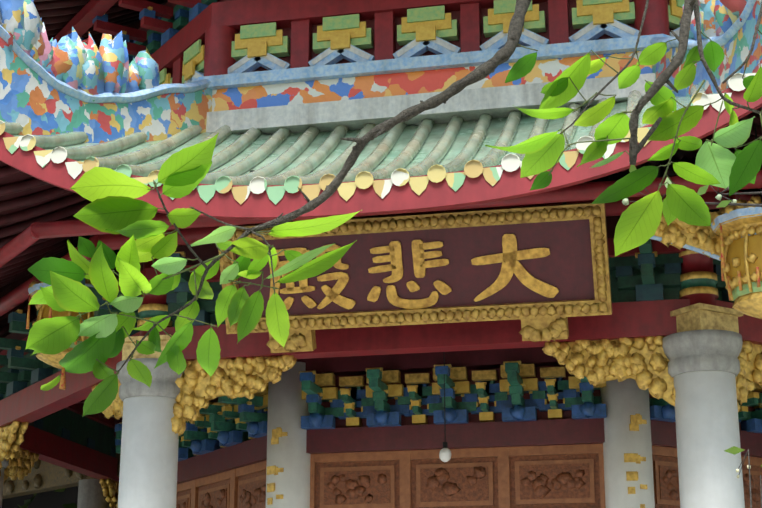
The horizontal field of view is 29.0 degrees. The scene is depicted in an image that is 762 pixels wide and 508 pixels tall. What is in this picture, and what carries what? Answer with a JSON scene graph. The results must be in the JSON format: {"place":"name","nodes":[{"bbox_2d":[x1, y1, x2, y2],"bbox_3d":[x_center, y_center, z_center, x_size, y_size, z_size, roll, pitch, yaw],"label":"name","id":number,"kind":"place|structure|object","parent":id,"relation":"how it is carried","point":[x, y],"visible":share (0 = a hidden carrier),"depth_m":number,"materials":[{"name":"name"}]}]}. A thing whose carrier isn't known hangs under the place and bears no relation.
{"place":"outdoors","nodes":[
{"label":"outdoors","id":0,"kind":"place"},
{"bbox_2d":[34,0,167,40],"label":"roof","id":1,"kind":"structure","parent":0,"point":[56,16],"depth_m":15.47,"materials":[{"name":"red wood"}]},
{"bbox_2d":[621,160,675,177],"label":"roof","id":2,"kind":"structure","parent":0,"point":[662,170],"depth_m":22.17,"materials":[{"name":"red tile"}]},
{"bbox_2d":[663,149,696,175],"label":"roof","id":3,"kind":"structure","parent":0,"point":[679,155],"depth_m":21.69,"materials":[{"name":"red tile"}]},
{"bbox_3d":[-3.509,-1.053,19.109,0.800,0.530,4.575,-4,-17,12],"label":"dougong","id":4,"kind":"object","parent":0,"visible":0},
{"bbox_2d":[83,20,140,47],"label":"roof","id":5,"kind":"structure","parent":4,"relation":"on","point":[97,37],"depth_m":17.74,"materials":[{"name":"red tile"}]},
{"label":"ground","id":6,"kind":"structure","parent":0,"visible":0},
{"bbox_2d":[2,488,76,507],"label":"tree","id":7,"kind":"object","parent":6,"relation":"on","point":[27,502],"visible":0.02,"depth_m":24.23,"materials":[{"name":"green plant"}]},
{"bbox_2d":[2,412,120,507],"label":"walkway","id":8,"kind":"structure","parent":6,"relation":"on","point":[44,480],"depth_m":20.47,"materials":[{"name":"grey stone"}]},
{"bbox_2d":[75,399,121,423],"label":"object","id":9,"kind":"object","parent":6,"relation":"on","point":[102,415],"depth_m":18.69,"materials":[{"name":"red wood"}]},
{"bbox_2d":[0,459,8,507],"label":"column","id":10,"kind":"structure","parent":9,"relation":"on","point":[5,463],"depth_m":15.83,"materials":[{"name":"white stone"}]},
{"bbox_2d":[20,403,118,481],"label":"ceiling","id":11,"kind":"structure","parent":9,"relation":"attached to","point":[48,443],"depth_m":18.10,"materials":[{"name":"red paint"}]},
{"bbox_2d":[0,253,66,337],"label":"beam","id":12,"kind":"structure","parent":11,"relation":"on","point":[4,323],"depth_m":17.10,"materials":[{"name":"red wood"}]},
{"bbox_2d":[111,244,203,271],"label":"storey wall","id":13,"kind":"structure","parent":12,"relation":"on","point":[116,252],"depth_m":17.50,"materials":[{"name":"red paint"}]},
{"bbox_2d":[3,448,118,507],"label":"carved brackets","id":14,"kind":"object","parent":11,"relation":"attached to","point":[21,464],"visible":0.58,"depth_m":16.81,"materials":[{"name":"gold metal"}]},
{"bbox_2d":[34,419,115,457],"bbox_3d":[-4.086,2.137,18.300,0.735,0.494,4.527,-4,-17,12],"label":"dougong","id":15,"kind":"object","parent":11,"relation":"on","point":[38,423],"visible":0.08,"depth_m":17.87,"materials":[{"name":"red wood"}]},
{"bbox_2d":[115,439,120,453],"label":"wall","id":16,"kind":"structure","parent":9,"relation":"on","point":[118,445],"depth_m":16.65,"materials":[{"name":"paint"}]},
{"bbox_2d":[0,243,214,351],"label":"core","id":17,"kind":"object","parent":6,"relation":"on","point":[17,336],"depth_m":15.28,"materials":[{"name":"red wood"}]},
{"bbox_2d":[0,222,145,426],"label":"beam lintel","id":18,"kind":"structure","parent":17,"relation":"attached to","point":[30,403],"depth_m":13.86,"materials":[{"name":"red paint"}]},
{"bbox_2d":[26,237,93,389],"bbox_3d":[-2.797,0.493,13.111,0.709,1.444,0.711,-4,-17,12],"label":"lantern","id":19,"kind":"object","parent":18,"relation":"attached to","point":[46,311],"visible":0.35,"depth_m":12.89,"materials":[{"name":"metal"}]},
{"bbox_2d":[0,379,122,475],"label":"carved brackets","id":20,"kind":"object","parent":18,"relation":"attached to","point":[11,437],"visible":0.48,"depth_m":15.06,"materials":[{"name":"gold metal"}]},
{"bbox_2d":[0,278,141,399],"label":"dougong","id":21,"kind":"object","parent":18,"relation":"on","point":[19,370],"visible":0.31,"depth_m":14.43,"materials":[{"name":"green wood"}]},
{"bbox_2d":[0,161,90,287],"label":"roof","id":22,"kind":"structure","parent":21,"relation":"on","point":[26,201],"depth_m":12.45,"materials":[{"name":"red wood"}]},
{"bbox_2d":[0,0,212,142],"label":"hip ridge","id":23,"kind":"structure","parent":22,"relation":"on","point":[105,92],"depth_m":12.08,"materials":[{"name":"multicoloured ceramic"}]},
{"bbox_2d":[89,0,224,260],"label":"storey wall","id":24,"kind":"structure","parent":22,"relation":"on","point":[178,57],"depth_m":14.20,"materials":[{"name":"red paint"}]},
{"bbox_2d":[53,0,217,63],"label":"roof eave","id":25,"kind":"object","parent":24,"relation":"on","point":[163,24],"visible":0.29,"depth_m":14.80,"materials":[{"name":"blue paint"}]},
{"bbox_2d":[116,258,184,507],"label":"column","id":26,"kind":"structure","parent":17,"relation":"on","point":[149,459],"depth_m":12.00,"materials":[{"name":"white stone"}]},
{"bbox_2d":[115,384,267,507],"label":"wall","id":27,"kind":"structure","parent":17,"relation":"on","point":[222,453],"depth_m":14.41,"materials":[{"name":"brown wood"}]},
{"bbox_2d":[25,0,761,416],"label":"tree","id":28,"kind":"object","parent":6,"relation":"on","point":[113,206],"visible":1,"depth_m":2.33,"materials":[{"name":"green plant"}]},
{"bbox_2d":[175,176,619,265],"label":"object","id":29,"kind":"object","parent":6,"relation":"on","point":[204,252],"visible":0.02,"depth_m":12.46,"materials":[{"name":"red wood"}]},
{"bbox_2d":[266,347,606,507],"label":"facade","id":30,"kind":"structure","parent":29,"relation":"on","point":[524,427],"depth_m":13.28,"materials":[{"name":"brown wood"}]},
{"bbox_2d":[439,352,450,461],"bbox_3d":[0.555,1.050,12.917,0.110,1.562,0.110,-4,-17,12],"label":"lamp bulb","id":31,"kind":"object","parent":29,"relation":"hanging from","point":[445,454],"visible":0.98,"depth_m":12.70,"materials":[{"name":"white glass"}]},
{"bbox_2d":[608,171,718,216],"bbox_3d":[3.271,2.581,13.899,5.536,6.500,6.672,10,-19,-31],"label":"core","id":32,"kind":"object","parent":6,"relation":"on","point":[616,176],"depth_m":13.94,"materials":[{"name":"red wood"}]},
{"bbox_2d":[600,379,761,507],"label":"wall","id":33,"kind":"structure","parent":32,"relation":"on","point":[640,457],"depth_m":12.92,"materials":[{"name":"white stone"}]},
{"bbox_2d":[662,249,744,507],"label":"column","id":34,"kind":"structure","parent":32,"relation":"on","point":[702,347],"depth_m":11.07,"materials":[{"name":"white stone"}]},
{"bbox_2d":[30,170,761,360],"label":"beam","id":35,"kind":"structure","parent":34,"relation":"on","point":[631,317],"depth_m":11.62,"materials":[{"name":"red paint"}]},
{"bbox_2d":[171,336,675,435],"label":"carved brackets","id":36,"kind":"object","parent":35,"relation":"attached to","point":[643,362],"visible":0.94,"depth_m":11.54,"materials":[{"name":"gold metal"}]},
{"bbox_2d":[166,239,682,325],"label":"roof brackets","id":37,"kind":"object","parent":35,"relation":"on","point":[647,284],"visible":0.12,"depth_m":11.56,"materials":[{"name":"green wood"}]},
{"bbox_2d":[0,72,761,219],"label":"roof","id":38,"kind":"structure","parent":37,"relation":"on","point":[430,164],"depth_m":11.02,"materials":[{"name":"green ceramic"}]},
{"bbox_2d":[216,170,611,352],"bbox_3d":[0.215,0.002,11.212,2.994,1.450,0.170,-4,6,12],"label":"sign board","id":39,"kind":"object","parent":38,"relation":"attached to","point":[542,272],"visible":0.81,"depth_m":11.14,"materials":[{"name":"brown wood"}]},
{"bbox_2d":[199,0,662,132],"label":"roof ridge","id":40,"kind":"structure","parent":38,"relation":"on","point":[293,66],"depth_m":13.17,"materials":[{"name":"multicoloured ceramic"}]},
{"bbox_2d":[716,190,761,344],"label":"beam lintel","id":41,"kind":"structure","parent":32,"relation":"attached to","point":[750,328],"depth_m":11.53,"materials":[{"name":"red paint"}]},
{"bbox_2d":[713,259,733,302],"bbox_3d":[4.535,0.404,12.454,4.527,0.494,0.735,10,-19,-31],"label":"roof bracket","id":42,"kind":"object","parent":41,"relation":"on","point":[720,285],"visible":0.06,"depth_m":11.56,"materials":[{"name":"green wood"}]},
{"bbox_2d":[711,126,761,318],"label":"lantern","id":43,"kind":"object","parent":41,"relation":"hanging from","point":[738,229],"visible":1,"depth_m":10.37,"materials":[{"name":"metal"}]},
{"bbox_2d":[650,207,725,260],"bbox_3d":[2.254,-0.127,10.777,0.849,0.482,0.165,0,-17,0],"label":"gold valance","id":44,"kind":"object","parent":43,"relation":"attached to","point":[679,235],"visible":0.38,"depth_m":10.75,"materials":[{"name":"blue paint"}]},
{"bbox_2d":[716,107,761,146],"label":"roof","id":45,"kind":"structure","parent":41,"relation":"on","point":[756,122],"depth_m":11.19,"materials":[{"name":"brown wood"}]},
{"bbox_2d":[633,0,761,169],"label":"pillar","id":46,"kind":"structure","parent":45,"relation":"on","point":[663,17],"depth_m":12.81,"materials":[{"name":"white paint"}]},
{"bbox_2d":[649,0,761,96],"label":"hip ridge","id":47,"kind":"structure","parent":45,"relation":"on","point":[728,26],"depth_m":11.01,"materials":[{"name":"multicoloured ceramic"}]},
{"bbox_2d":[735,341,761,411],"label":"carved bracket","id":48,"kind":"object","parent":41,"relation":"attached to","point":[748,376],"visible":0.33,"depth_m":11.51,"materials":[{"name":"gold metal"}]},
{"bbox_2d":[622,165,761,207],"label":"buds","id":49,"kind":"object","parent":6,"relation":"on","point":[701,191],"visible":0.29,"depth_m":7.02,"materials":[{"name":"white plant"}]},
{"bbox_2d":[724,446,761,507],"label":"plant","id":50,"kind":"object","parent":6,"relation":"on","point":[734,450],"visible":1,"depth_m":6.71,"materials":[{"name":"green plant"}]},
{"bbox_3d":[6.583,2.729,20.158,1.445,0.975,5.600,10,-19,-31],"label":"lintel beam","id":51,"kind":"object","parent":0,"visible":0},
{"bbox_3d":[6.570,1.754,20.438,2.549,1.823,5.991,10,-19,-31],"label":"roof","id":52,"kind":"object","parent":51,"relation":"on","visible":0},
{"bbox_2d":[738,188,761,195],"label":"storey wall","id":53,"kind":"structure","parent":52,"relation":"on","point":[750,190],"depth_m":20.55,"materials":[{"name":"red paint"}]}
]}

